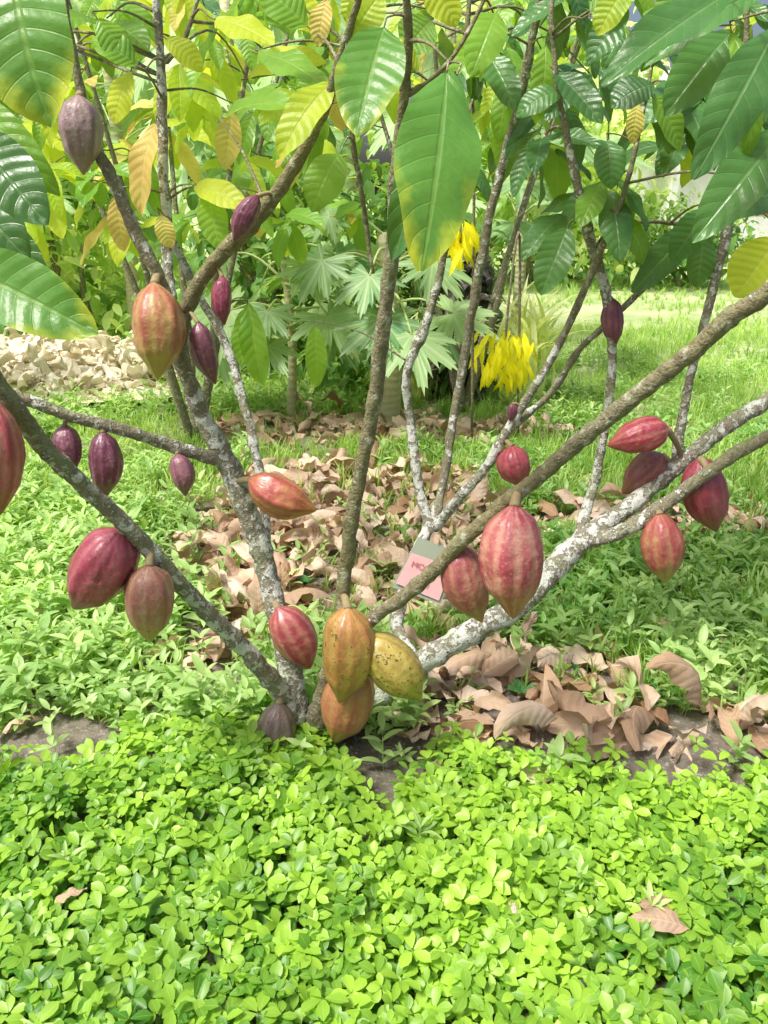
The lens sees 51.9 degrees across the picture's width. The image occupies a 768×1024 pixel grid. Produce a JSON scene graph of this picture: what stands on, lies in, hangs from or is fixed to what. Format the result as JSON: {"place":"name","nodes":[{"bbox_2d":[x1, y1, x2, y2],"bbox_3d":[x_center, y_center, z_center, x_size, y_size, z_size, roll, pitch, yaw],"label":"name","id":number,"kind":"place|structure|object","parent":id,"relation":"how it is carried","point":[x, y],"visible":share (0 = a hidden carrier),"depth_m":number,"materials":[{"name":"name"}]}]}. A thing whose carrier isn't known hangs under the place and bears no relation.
{"place":"outdoors","nodes":[
{"label":"outdoors","id":0,"kind":"place"},
{"bbox_2d":[0,199,767,1023],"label":"ground","id":1,"kind":"structure","parent":0,"point":[80,729],"depth_m":2.26,"materials":[{"name":"green plant"}]},
{"bbox_2d":[6,233,86,336],"bbox_3d":[-4.823,-3.047,8.851,3.904,2.291,2.422,0,22,0],"label":"leafy shrub","id":2,"kind":"object","parent":1,"relation":"on","point":[69,251],"depth_m":9.05,"materials":[{"name":"green plant"}]},
{"bbox_2d":[0,103,96,185],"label":"cacao tree","id":3,"kind":"object","parent":1,"relation":"on","point":[68,159],"visible":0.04,"depth_m":5.16,"materials":[{"name":"green plant"}]},
{"bbox_2d":[0,327,179,406],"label":"dry leaf heap","id":4,"kind":"object","parent":1,"relation":"on","point":[28,359],"visible":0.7,"depth_m":5.97,"materials":[{"name":"beige plant"}]},
{"bbox_2d":[0,143,185,336],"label":"leafy shrub","id":5,"kind":"object","parent":1,"relation":"on","point":[69,270],"visible":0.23,"depth_m":8.16,"materials":[{"name":"green plant"}]},
{"bbox_2d":[50,55,171,270],"bbox_3d":[-3.519,-3.363,8.300,2.511,2.969,2.595,13,25,30],"label":"papaya tree","id":6,"kind":"object","parent":1,"relation":"on","point":[150,230],"visible":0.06,"depth_m":7.95,"materials":[{"name":"green plant"}]},
{"bbox_2d":[62,11,204,300],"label":"background trees","id":7,"kind":"object","parent":1,"relation":"on","point":[101,91],"visible":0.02,"depth_m":10.40,"materials":[{"name":"green plant"}]},
{"bbox_2d":[21,0,250,331],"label":"papaya tree","id":8,"kind":"object","parent":1,"relation":"on","point":[118,131],"visible":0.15,"depth_m":7.61,"materials":[{"name":"green plant"}]},
{"bbox_2d":[26,370,247,410],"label":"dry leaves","id":9,"kind":"object","parent":1,"relation":"on","point":[90,399],"visible":0.03,"depth_m":5.71,"materials":[{"name":"beige plant"}]},
{"bbox_2d":[22,0,369,443],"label":"cacao tree","id":10,"kind":"object","parent":1,"relation":"on","point":[193,110],"visible":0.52,"depth_m":4.04,"materials":[{"name":"green plant"}]},
{"bbox_2d":[131,0,360,300],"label":"papaya tree","id":11,"kind":"object","parent":1,"relation":"on","point":[139,74],"visible":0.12,"depth_m":6.53,"materials":[{"name":"green plant"}]},
{"bbox_2d":[98,84,398,390],"bbox_3d":[-0.916,-2.161,6.452,2.999,2.355,2.123,0,22,0],"label":"leafy shrub","id":12,"kind":"object","parent":1,"relation":"on","point":[250,274],"visible":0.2,"depth_m":6.22,"materials":[{"name":"green plant"}]},
{"bbox_2d":[192,235,405,416],"bbox_3d":[-0.537,-1.138,5.064,1.395,1.246,1.424,-13,25,-29],"label":"papaya tree","id":13,"kind":"object","parent":1,"relation":"on","point":[280,333],"visible":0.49,"depth_m":4.73,"materials":[{"name":"green plant"}]},
{"bbox_2d":[92,0,538,282],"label":"background trees","id":14,"kind":"object","parent":1,"relation":"on","point":[438,27],"visible":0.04,"depth_m":11.69,"materials":[{"name":"green plant"}]},
{"bbox_2d":[228,3,429,304],"bbox_3d":[-0.437,-3.974,8.643,2.468,3.847,2.224,8,23,19],"label":"papaya tree","id":15,"kind":"object","parent":1,"relation":"on","point":[266,81],"visible":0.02,"depth_m":8.59,"materials":[{"name":"green plant"}]},
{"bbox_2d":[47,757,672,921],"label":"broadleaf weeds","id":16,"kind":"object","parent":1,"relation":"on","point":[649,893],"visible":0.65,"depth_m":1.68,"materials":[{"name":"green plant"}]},
{"bbox_2d":[0,333,767,776],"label":"weeds","id":17,"kind":"object","parent":1,"relation":"on","point":[186,695],"visible":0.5,"depth_m":2.67,"materials":[{"name":"green plant"}]},
{"bbox_2d":[0,0,767,734],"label":"cacao tree","id":18,"kind":"object","parent":1,"relation":"on","point":[704,110],"visible":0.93,"depth_m":1.84,"materials":[{"name":"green plant"}]},
{"bbox_2d":[0,388,25,514],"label":"cacao pod","id":19,"kind":"object","parent":18,"relation":"attached to","point":[12,453],"visible":1,"depth_m":1.39,"materials":[{"name":"red plant"}]},
{"bbox_2d":[51,419,81,467],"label":"cacao pod","id":20,"kind":"object","parent":18,"relation":"attached to","point":[66,440],"visible":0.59,"depth_m":1.79,"materials":[{"name":"purple plant"}]},
{"bbox_2d":[58,90,103,174],"bbox_3d":[-0.632,-0.789,1.640,0.089,0.162,0.090,0,22,0],"label":"cacao pod","id":21,"kind":"object","parent":18,"relation":"attached to","point":[80,129],"visible":0.99,"depth_m":1.61,"materials":[{"name":"plant"}]},
{"bbox_2d":[67,527,139,609],"bbox_3d":[-0.615,0.119,1.719,0.163,0.214,0.135,0,22,0],"label":"cacao pod","id":22,"kind":"object","parent":18,"relation":"attached to","point":[103,564],"visible":0.91,"depth_m":1.67,"materials":[{"name":"red plant"}]},
{"bbox_2d":[88,429,123,495],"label":"cacao pod","id":23,"kind":"object","parent":18,"relation":"attached to","point":[105,460],"visible":0.9,"depth_m":1.82,"materials":[{"name":"purple plant"}]},
{"bbox_2d":[124,553,174,641],"bbox_3d":[-0.514,0.193,1.726,0.110,0.208,0.112,0,22,0],"label":"cacao pod","id":24,"kind":"object","parent":18,"relation":"attached to","point":[149,590],"visible":1,"depth_m":1.69,"materials":[{"name":"food"}]},
{"bbox_2d":[132,273,185,378],"bbox_3d":[-0.501,-0.412,1.760,0.120,0.225,0.120,14,26,32],"label":"cacao pod","id":25,"kind":"object","parent":18,"relation":"attached to","point":[158,325],"visible":1,"depth_m":1.72,"materials":[{"name":"orange plant"}]},
{"bbox_2d":[169,451,194,495],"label":"cacao pod","id":26,"kind":"object","parent":18,"relation":"attached to","point":[182,470],"visible":1,"depth_m":1.92,"materials":[{"name":"plant"}]},
{"bbox_2d":[188,309,218,383],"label":"cacao pod","id":27,"kind":"object","parent":18,"relation":"attached to","point":[202,350],"visible":1,"depth_m":1.80,"materials":[{"name":"purple plant"}]},
{"bbox_2d":[211,267,231,324],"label":"cacao pod","id":28,"kind":"object","parent":18,"relation":"attached to","point":[221,297],"visible":1,"depth_m":1.73,"materials":[{"name":"purple plant"}]},
{"bbox_2d":[231,192,271,241],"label":"cacao pod","id":29,"kind":"object","parent":18,"relation":"attached to","point":[245,215],"visible":1,"depth_m":1.58,"materials":[{"name":"purple plant"}]},
{"bbox_2d":[254,698,295,749],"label":"cacao pod","id":30,"kind":"object","parent":18,"relation":"attached to","point":[276,720],"visible":0.48,"depth_m":2.04,"materials":[{"name":"food"}]},
{"bbox_2d":[235,472,315,519],"bbox_3d":[-0.286,-0.042,1.968,0.234,0.120,0.105,5,22,11],"label":"cacao pod","id":31,"kind":"object","parent":18,"relation":"attached to","point":[274,495],"visible":1,"depth_m":1.93,"materials":[{"name":"plant"}]},
{"bbox_2d":[268,600,317,668],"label":"cacao pod","id":32,"kind":"object","parent":18,"relation":"attached to","point":[293,633],"visible":0.99,"depth_m":2.02,"materials":[{"name":"red food"}]},
{"bbox_2d":[320,676,374,742],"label":"cacao pod","id":33,"kind":"object","parent":18,"relation":"attached to","point":[348,717],"visible":0.66,"depth_m":2.00,"materials":[{"name":"orange plant"}]},
{"bbox_2d":[322,595,374,702],"bbox_3d":[-0.084,0.343,1.904,0.130,0.283,0.133,0,22,0],"label":"cacao pod","id":34,"kind":"object","parent":18,"relation":"attached to","point":[348,641],"visible":0.98,"depth_m":1.85,"materials":[{"name":"food"}]},
{"bbox_2d":[369,632,423,700],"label":"cacao pod","id":35,"kind":"object","parent":18,"relation":"attached to","point":[397,670],"visible":0.85,"depth_m":1.87,"materials":[{"name":"yellow plant"}]},
{"bbox_2d":[392,537,445,604],"bbox_3d":[0.135,0.166,2.388,0.161,0.190,0.191,10,24,23],"label":"plant label","id":36,"kind":"object","parent":18,"relation":"attached to","point":[423,554],"visible":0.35,"depth_m":2.36,"materials":[{"name":"pink plastic"}]},
{"bbox_2d":[440,545,488,622],"bbox_3d":[0.184,0.158,1.798,0.113,0.209,0.105,0,22,0],"label":"cacao pod","id":37,"kind":"object","parent":18,"relation":"attached to","point":[464,589],"visible":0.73,"depth_m":1.76,"materials":[{"name":"red plant"}]},
{"bbox_2d":[478,492,543,618],"bbox_3d":[0.265,0.097,1.646,0.136,0.267,0.136,0,22,0],"label":"cacao pod","id":38,"kind":"object","parent":18,"relation":"attached to","point":[511,555],"visible":1,"depth_m":1.60,"materials":[{"name":"plant"}]},
{"bbox_2d":[496,438,529,485],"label":"cacao pod","id":39,"kind":"object","parent":18,"relation":"attached to","point":[513,463],"visible":0.88,"depth_m":2.32,"materials":[{"name":"red plant"}]},
{"bbox_2d":[507,402,518,420],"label":"cacao pod","id":40,"kind":"object","parent":18,"relation":"attached to","point":[512,411],"visible":1,"depth_m":2.30,"materials":[{"name":"purple plant"}]},
{"bbox_2d":[600,297,623,343],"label":"cacao pod","id":41,"kind":"object","parent":18,"relation":"attached to","point":[612,319],"visible":0.98,"depth_m":2.20,"materials":[{"name":"purple plant"}]},
{"bbox_2d":[607,416,682,456],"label":"cacao pod","id":42,"kind":"object","parent":18,"relation":"attached to","point":[642,434],"visible":1,"depth_m":2.26,"materials":[{"name":"red plant"}]},
{"bbox_2d":[622,451,671,493],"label":"cacao pod","id":43,"kind":"object","parent":18,"relation":"attached to","point":[643,468],"visible":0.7,"depth_m":2.36,"materials":[{"name":"plant"}]},
{"bbox_2d":[640,510,684,582],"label":"cacao pod","id":44,"kind":"object","parent":18,"relation":"attached to","point":[662,544],"visible":1,"depth_m":2.24,"materials":[{"name":"red food"}]},
{"bbox_2d":[681,455,728,531],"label":"cacao pod","id":45,"kind":"object","parent":18,"relation":"attached to","point":[706,503],"visible":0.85,"depth_m":2.25,"materials":[{"name":"red plant"}]},
{"bbox_2d":[0,689,767,1023],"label":"perennial peanut groundcover","id":46,"kind":"object","parent":1,"relation":"on","point":[472,959],"visible":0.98,"depth_m":1.61,"materials":[{"name":"green plant"}]},
{"bbox_2d":[0,246,767,721],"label":"grass","id":47,"kind":"structure","parent":1,"relation":"on","point":[748,470],"depth_m":4.31,"materials":[{"name":"green plant"}]},
{"bbox_2d":[2,383,767,933],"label":"dry leaf litter","id":48,"kind":"object","parent":1,"relation":"on","point":[550,705],"visible":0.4,"depth_m":2.77,"materials":[{"name":"brown plant"}]},
{"bbox_2d":[287,205,499,422],"bbox_3d":[0.075,-1.131,4.805,1.294,1.430,1.415,0,22,0],"label":"papaya tree","id":49,"kind":"object","parent":1,"relation":"on","point":[363,283],"visible":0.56,"depth_m":4.45,"materials":[{"name":"green plant"}]},
{"bbox_2d":[285,163,526,404],"bbox_3d":[0.168,-1.691,6.015,1.659,1.801,1.808,9,24,22],"label":"leafy shrub","id":50,"kind":"object","parent":1,"relation":"on","point":[378,218],"visible":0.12,"depth_m":5.77,"materials":[{"name":"green plant"}]},
{"bbox_2d":[401,307,475,399],"bbox_3d":[0.259,-1.140,5.682,0.879,0.688,0.909,0,22,0],"label":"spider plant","id":51,"kind":"object","parent":1,"relation":"on","point":[416,389],"visible":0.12,"depth_m":5.71,"materials":[{"name":"green plant"}]},
{"bbox_2d":[366,0,543,159],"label":"papaya tree","id":52,"kind":"object","parent":1,"relation":"on","point":[379,139],"visible":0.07,"depth_m":7.11,"materials":[{"name":"green plant"}]},
{"bbox_2d":[446,98,478,438],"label":"yellow hanging leaves","id":53,"kind":"object","parent":1,"relation":"on","point":[465,242],"visible":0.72,"depth_m":4.15,"materials":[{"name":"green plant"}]},
{"bbox_2d":[420,243,513,403],"bbox_3d":[0.577,-1.329,5.648,0.766,1.251,0.736,-13,25,-30],"label":"purple shrub","id":54,"kind":"object","parent":1,"relation":"on","point":[487,281],"visible":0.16,"depth_m":5.53,"materials":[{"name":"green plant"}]},
{"bbox_2d":[298,0,654,411],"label":"cacao tree","id":55,"kind":"object","parent":1,"relation":"on","point":[484,121],"visible":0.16,"depth_m":4.81,"materials":[{"name":"green plant"}]},
{"bbox_2d":[291,574,754,704],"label":"rosette plants","id":56,"kind":"object","parent":1,"relation":"on","point":[518,686],"visible":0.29,"depth_m":2.37,"materials":[{"name":"green plant"}]},
{"bbox_2d":[383,0,670,286],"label":"background trees","id":57,"kind":"object","parent":1,"relation":"on","point":[600,130],"visible":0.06,"depth_m":12.59,"materials":[{"name":"green plant"}]},
{"bbox_2d":[474,274,600,403],"bbox_3d":[1.012,-1.172,5.453,1.172,0.917,1.212,0,22,0],"label":"spider plant","id":58,"kind":"object","parent":1,"relation":"on","point":[540,334],"visible":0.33,"depth_m":5.41,"materials":[{"name":"plant"}]},
{"bbox_2d":[466,128,654,337],"bbox_3d":[1.134,-2.171,6.482,1.637,2.110,1.714,-15,26,-32],"label":"papaya tree","id":59,"kind":"object","parent":1,"relation":"on","point":[504,226],"visible":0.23,"depth_m":6.10,"materials":[{"name":"green plant"}]},
{"bbox_2d":[490,171,671,282],"bbox_3d":[3.192,-5.111,14.134,4.282,2.150,2.458,0,22,0],"label":"garden shrub","id":60,"kind":"object","parent":1,"relation":"on","point":[500,246],"visible":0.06,"depth_m":14.14,"materials":[{"name":"green plant"}]},
{"bbox_2d":[535,6,670,257],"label":"background trees","id":61,"kind":"object","parent":1,"relation":"on","point":[657,72],"visible":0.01,"depth_m":16.27,"materials":[{"name":"green plant"}]},
{"bbox_2d":[561,177,765,290],"bbox_3d":[4.707,-4.495,12.700,4.079,2.042,2.601,0,22,0],"label":"garden shrub","id":62,"kind":"object","parent":1,"relation":"on","point":[676,273],"visible":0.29,"depth_m":12.55,"materials":[{"name":"green plant"}]},
{"bbox_2d":[631,126,767,257],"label":"walls","id":63,"kind":"structure","parent":1,"relation":"on","point":[701,183],"depth_m":16.95,"materials":[{"name":"white paint"}]},
{"bbox_2d":[603,70,669,122],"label":"roof","id":64,"kind":"structure","parent":63,"relation":"on","point":[664,76],"depth_m":17.20,"materials":[{"name":"white"}]},
{"bbox_2d":[79,0,767,198],"label":"sky","id":65,"kind":"structure","parent":0,"point":[384,156],"materials":[{"name":"white"}]},
{"bbox_2d":[468,231,536,439],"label":"yellow hanging leaves","id":66,"kind":"object","parent":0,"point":[500,356],"visible":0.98,"depth_m":4.53,"materials":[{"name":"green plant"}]},
{"bbox_2d":[665,164,679,228],"bbox_3d":[5.975,-6.704,16.247,0.150,3.150,0.150,0,22,0],"label":"porch post","id":67,"kind":"object","parent":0,"point":[673,186],"visible":0.29,"depth_m":16.19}
]}

